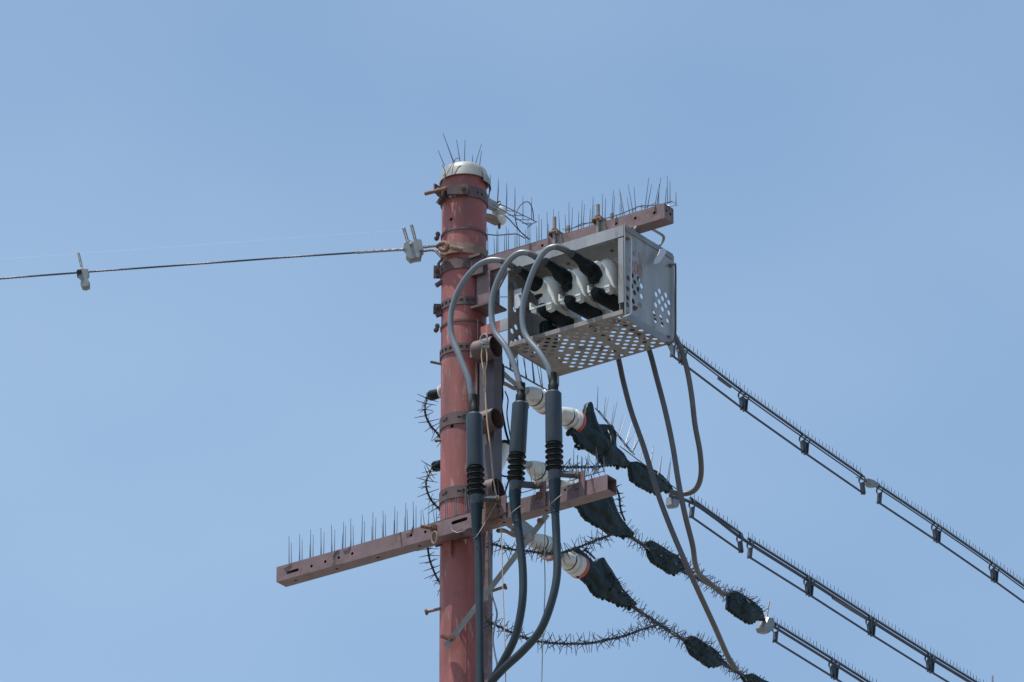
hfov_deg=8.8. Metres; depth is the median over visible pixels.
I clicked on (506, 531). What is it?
anchor strap
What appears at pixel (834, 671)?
comb guard
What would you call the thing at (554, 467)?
cable termination
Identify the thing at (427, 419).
thorny wire
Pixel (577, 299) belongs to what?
switch unit
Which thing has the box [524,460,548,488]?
strain insulator
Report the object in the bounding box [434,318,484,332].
band
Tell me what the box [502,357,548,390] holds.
wire spike rack
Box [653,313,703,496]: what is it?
drop cable
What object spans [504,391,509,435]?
jumper wire
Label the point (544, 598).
hanging wire
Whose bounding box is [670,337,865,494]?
comb guard
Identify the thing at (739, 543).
comb guard
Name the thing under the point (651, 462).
wire spike rack
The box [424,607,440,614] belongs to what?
step bolt
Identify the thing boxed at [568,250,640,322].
switch unit
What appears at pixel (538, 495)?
arm bolt
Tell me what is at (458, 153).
cap spike ring
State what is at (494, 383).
mounting channel
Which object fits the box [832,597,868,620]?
splice sleeve
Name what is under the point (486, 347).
rescue rope
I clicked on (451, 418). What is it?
band
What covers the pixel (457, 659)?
utility pole
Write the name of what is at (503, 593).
hanging wire
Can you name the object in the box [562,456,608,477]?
thorny wire
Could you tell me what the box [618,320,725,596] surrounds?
drop cable
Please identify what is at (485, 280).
arm bracket
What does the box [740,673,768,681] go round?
moulded cover
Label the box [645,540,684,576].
moulded cover
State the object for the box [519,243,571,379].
lead cable
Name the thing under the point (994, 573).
comb guard
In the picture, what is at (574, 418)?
strain insulator
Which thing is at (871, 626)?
comb guard
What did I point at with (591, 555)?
thorny wire
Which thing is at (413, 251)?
line clamp
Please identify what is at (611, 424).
wire spike rack
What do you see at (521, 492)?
bird spike strip
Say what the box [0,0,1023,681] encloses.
sky
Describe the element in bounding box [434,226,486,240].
band
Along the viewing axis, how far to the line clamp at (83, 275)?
29.14 m
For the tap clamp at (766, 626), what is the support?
attached to the line wire at (684, 571)
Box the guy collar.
[435,240,486,266]
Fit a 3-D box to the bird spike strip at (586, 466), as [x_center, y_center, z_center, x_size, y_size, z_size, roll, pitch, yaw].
[0.314,0.504,28.158,0.189,0.150,0.004,-16,-30,31]
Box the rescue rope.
[480,333,496,494]
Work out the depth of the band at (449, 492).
28.60 m
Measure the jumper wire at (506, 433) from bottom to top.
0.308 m
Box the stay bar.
[481,318,511,335]
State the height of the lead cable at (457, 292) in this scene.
0.667 m
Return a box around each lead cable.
[448,257,518,401]
[488,249,545,389]
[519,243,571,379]
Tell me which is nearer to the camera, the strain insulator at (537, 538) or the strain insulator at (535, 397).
the strain insulator at (537, 538)
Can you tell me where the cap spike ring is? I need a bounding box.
[438,134,481,165]
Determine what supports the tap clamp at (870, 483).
attached to the power line at (851, 470)
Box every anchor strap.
[496,524,525,537]
[503,372,516,390]
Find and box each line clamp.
[77,253,89,290]
[402,225,423,263]
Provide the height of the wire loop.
0.186 m
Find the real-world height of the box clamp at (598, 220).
0.184 m
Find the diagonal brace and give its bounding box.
[440,513,548,647]
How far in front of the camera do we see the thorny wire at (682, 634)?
29.63 m
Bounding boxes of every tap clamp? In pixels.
[666,492,679,508]
[756,601,774,633]
[856,477,879,487]
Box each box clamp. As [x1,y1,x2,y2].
[548,216,569,265]
[591,204,613,252]
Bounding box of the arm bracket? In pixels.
[469,252,506,316]
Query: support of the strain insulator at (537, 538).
attached to the anchor strap at (506, 531)
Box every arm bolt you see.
[420,524,437,544]
[535,491,541,502]
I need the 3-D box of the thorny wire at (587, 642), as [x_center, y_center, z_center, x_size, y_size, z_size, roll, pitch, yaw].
[0.278,1.227,28.890,0.107,0.512,1.353,-16,-30,31]
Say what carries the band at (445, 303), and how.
attached to the utility pole
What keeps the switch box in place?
hanging from the crossarm at (646, 219)
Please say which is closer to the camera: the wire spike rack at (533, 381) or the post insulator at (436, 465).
the post insulator at (436, 465)
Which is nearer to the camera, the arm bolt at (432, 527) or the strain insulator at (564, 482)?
the arm bolt at (432, 527)
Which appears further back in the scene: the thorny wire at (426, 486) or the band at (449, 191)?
the band at (449, 191)
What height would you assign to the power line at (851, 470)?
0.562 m
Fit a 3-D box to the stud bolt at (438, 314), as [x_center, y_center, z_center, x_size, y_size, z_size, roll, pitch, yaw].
[-0.311,-0.119,29.033,0.049,0.039,0.022,0,-25,0]
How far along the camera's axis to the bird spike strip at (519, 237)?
29.01 m
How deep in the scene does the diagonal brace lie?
28.23 m
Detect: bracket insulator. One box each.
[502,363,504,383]
[502,440,508,470]
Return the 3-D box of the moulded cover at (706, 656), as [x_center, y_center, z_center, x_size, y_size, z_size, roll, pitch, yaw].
[0.861,1.393,29.784,0.071,0.112,0.299,-15,-29,30]
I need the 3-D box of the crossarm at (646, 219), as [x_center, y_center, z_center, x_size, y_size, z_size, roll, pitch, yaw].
[0.290,-0.434,28.816,0.935,0.070,0.070,-16,-30,31]
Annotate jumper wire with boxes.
[474,320,479,411]
[502,380,509,442]
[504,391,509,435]
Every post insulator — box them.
[427,384,440,400]
[431,460,439,470]
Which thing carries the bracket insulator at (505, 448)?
attached to the mounting channel
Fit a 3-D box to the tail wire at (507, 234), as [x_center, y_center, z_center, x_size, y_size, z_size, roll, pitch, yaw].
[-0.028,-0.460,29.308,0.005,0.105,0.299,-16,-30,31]
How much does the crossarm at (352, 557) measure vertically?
0.070 m
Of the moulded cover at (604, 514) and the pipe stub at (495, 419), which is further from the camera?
the moulded cover at (604, 514)
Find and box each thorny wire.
[415,394,439,446]
[416,460,439,517]
[417,547,439,595]
[483,528,615,563]
[484,615,663,653]
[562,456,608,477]
[583,545,595,560]
[614,484,625,520]
[616,577,765,681]
[623,519,767,615]
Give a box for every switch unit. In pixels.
[515,266,588,340]
[542,258,617,331]
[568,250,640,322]
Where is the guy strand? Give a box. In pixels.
[0,244,437,279]
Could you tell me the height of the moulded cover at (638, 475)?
0.128 m
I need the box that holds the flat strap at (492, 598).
[488,530,497,664]
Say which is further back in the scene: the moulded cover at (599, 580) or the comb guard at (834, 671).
the comb guard at (834, 671)
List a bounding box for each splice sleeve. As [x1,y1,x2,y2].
[717,377,730,387]
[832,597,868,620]
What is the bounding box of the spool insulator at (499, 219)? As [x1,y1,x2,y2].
[487,197,507,228]
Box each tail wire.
[486,233,524,238]
[494,215,529,239]
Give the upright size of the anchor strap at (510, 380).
0.118 m
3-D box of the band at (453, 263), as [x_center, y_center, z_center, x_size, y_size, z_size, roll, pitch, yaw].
[-0.224,-0.298,29.139,0.238,0.050,0.209,0,-25,0]
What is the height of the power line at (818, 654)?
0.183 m
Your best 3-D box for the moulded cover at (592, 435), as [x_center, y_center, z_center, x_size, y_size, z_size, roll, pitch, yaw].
[0.387,0.413,29.502,0.078,0.275,0.490,-18,-30,34]
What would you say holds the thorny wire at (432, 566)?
attached to the utility pole
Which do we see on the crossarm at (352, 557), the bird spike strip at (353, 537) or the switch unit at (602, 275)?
the bird spike strip at (353, 537)
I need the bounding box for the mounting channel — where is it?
[475,334,501,681]
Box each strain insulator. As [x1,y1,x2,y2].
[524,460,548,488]
[524,533,552,560]
[525,386,546,414]
[561,479,577,486]
[561,551,589,578]
[562,407,585,431]
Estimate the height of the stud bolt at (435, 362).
0.026 m
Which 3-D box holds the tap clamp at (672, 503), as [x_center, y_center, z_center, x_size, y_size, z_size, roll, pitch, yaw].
[0.718,0.710,29.925,0.054,0.083,0.097,-16,-30,31]
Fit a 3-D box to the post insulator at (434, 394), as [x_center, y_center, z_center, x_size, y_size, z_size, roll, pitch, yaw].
[-0.328,0.231,29.011,0.082,0.072,0.072,-16,-30,31]
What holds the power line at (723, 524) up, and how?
attached to the tap clamp at (672, 503)
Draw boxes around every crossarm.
[276,474,616,586]
[486,203,673,270]
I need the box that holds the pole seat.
[435,502,503,556]
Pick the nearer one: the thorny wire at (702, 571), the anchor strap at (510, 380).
the anchor strap at (510, 380)
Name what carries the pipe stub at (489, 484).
attached to the mounting channel
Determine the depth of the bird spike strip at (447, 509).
28.50 m
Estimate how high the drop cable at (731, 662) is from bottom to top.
1.465 m
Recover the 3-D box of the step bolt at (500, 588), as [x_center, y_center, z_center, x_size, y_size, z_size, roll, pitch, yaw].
[-0.079,1.063,28.471,0.119,0.057,0.027,0,-25,0]
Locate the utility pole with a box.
[439,158,490,681]
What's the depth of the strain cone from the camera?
28.78 m
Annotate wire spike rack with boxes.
[488,176,536,225]
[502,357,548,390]
[595,392,642,454]
[620,433,676,489]
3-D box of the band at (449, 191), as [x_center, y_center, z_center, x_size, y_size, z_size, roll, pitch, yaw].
[-0.226,-0.623,29.264,0.209,0.089,0.267,-16,-29,30]
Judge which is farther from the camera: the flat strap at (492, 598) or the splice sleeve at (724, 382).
the splice sleeve at (724, 382)
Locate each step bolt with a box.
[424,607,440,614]
[493,583,506,591]
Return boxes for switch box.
[507,223,676,386]
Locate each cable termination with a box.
[466,394,506,681]
[488,371,585,681]
[490,382,545,676]
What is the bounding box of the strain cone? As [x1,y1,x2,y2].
[510,521,533,534]
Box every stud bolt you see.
[430,361,441,364]
[435,279,441,287]
[435,311,441,317]
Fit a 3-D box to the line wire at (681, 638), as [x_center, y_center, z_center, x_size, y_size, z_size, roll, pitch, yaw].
[2.144,2.214,31.446,0.016,0.257,6.442,-16,-30,31]
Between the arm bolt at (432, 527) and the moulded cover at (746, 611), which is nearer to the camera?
the arm bolt at (432, 527)
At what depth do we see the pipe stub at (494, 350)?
28.77 m
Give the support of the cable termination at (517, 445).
attached to the crossarm at (352, 557)
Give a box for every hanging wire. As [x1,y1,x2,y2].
[501,526,505,681]
[541,522,545,681]
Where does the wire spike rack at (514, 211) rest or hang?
attached to the utility pole
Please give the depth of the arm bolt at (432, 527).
28.46 m
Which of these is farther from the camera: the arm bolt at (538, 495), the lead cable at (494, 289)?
the lead cable at (494, 289)
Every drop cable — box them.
[589,326,737,670]
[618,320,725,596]
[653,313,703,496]
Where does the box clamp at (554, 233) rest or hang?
attached to the crossarm at (646, 219)
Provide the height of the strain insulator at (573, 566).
0.103 m
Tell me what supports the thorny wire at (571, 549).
attached to the utility pole
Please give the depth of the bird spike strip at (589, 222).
28.74 m
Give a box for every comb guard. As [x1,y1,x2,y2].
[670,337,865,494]
[688,494,743,552]
[746,531,983,681]
[772,620,876,681]
[876,478,1023,602]
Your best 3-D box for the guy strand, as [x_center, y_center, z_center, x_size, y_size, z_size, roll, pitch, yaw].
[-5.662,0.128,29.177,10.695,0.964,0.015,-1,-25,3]
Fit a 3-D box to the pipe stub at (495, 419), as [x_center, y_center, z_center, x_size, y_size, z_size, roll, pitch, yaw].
[-0.114,0.348,28.649,0.120,0.098,0.098,-16,-30,31]
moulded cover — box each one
[566,402,630,469]
[573,549,636,610]
[574,496,634,538]
[627,461,672,495]
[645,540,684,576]
[684,635,721,668]
[725,590,764,624]
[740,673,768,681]
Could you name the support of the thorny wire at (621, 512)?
attached to the moulded cover at (604, 514)
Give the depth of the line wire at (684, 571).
29.82 m
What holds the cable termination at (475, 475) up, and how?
attached to the pole seat
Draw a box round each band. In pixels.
[424,184,487,209]
[433,257,485,279]
[433,296,476,313]
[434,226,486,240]
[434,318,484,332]
[439,411,468,434]
[439,485,469,507]
[440,342,471,361]
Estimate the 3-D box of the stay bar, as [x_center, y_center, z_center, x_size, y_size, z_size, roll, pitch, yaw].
[-0.067,-0.060,28.840,0.167,0.057,0.006,-16,-30,31]
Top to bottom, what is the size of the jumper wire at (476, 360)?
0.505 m
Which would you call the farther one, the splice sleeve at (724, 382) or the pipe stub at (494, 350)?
the splice sleeve at (724, 382)
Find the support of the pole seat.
attached to the utility pole
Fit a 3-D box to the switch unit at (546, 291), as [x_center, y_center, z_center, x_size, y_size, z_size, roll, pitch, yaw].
[0.183,-0.177,28.804,0.129,0.247,0.480,-15,-29,29]
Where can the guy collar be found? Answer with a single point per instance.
(448, 247)
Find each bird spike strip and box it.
[289,505,413,562]
[422,488,469,524]
[485,465,542,496]
[487,209,566,256]
[562,178,676,230]
[568,447,604,481]
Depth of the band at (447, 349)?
28.88 m
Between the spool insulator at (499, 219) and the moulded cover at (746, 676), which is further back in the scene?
the moulded cover at (746, 676)
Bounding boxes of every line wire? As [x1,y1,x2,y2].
[630,536,765,618]
[633,606,743,675]
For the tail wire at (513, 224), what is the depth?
29.49 m
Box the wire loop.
[515,201,533,238]
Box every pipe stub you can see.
[470,336,501,362]
[480,408,503,434]
[482,478,503,504]
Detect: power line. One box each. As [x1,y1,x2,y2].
[669,495,971,681]
[684,349,1023,588]
[774,625,864,681]
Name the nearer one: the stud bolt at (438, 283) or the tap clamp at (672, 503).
the stud bolt at (438, 283)

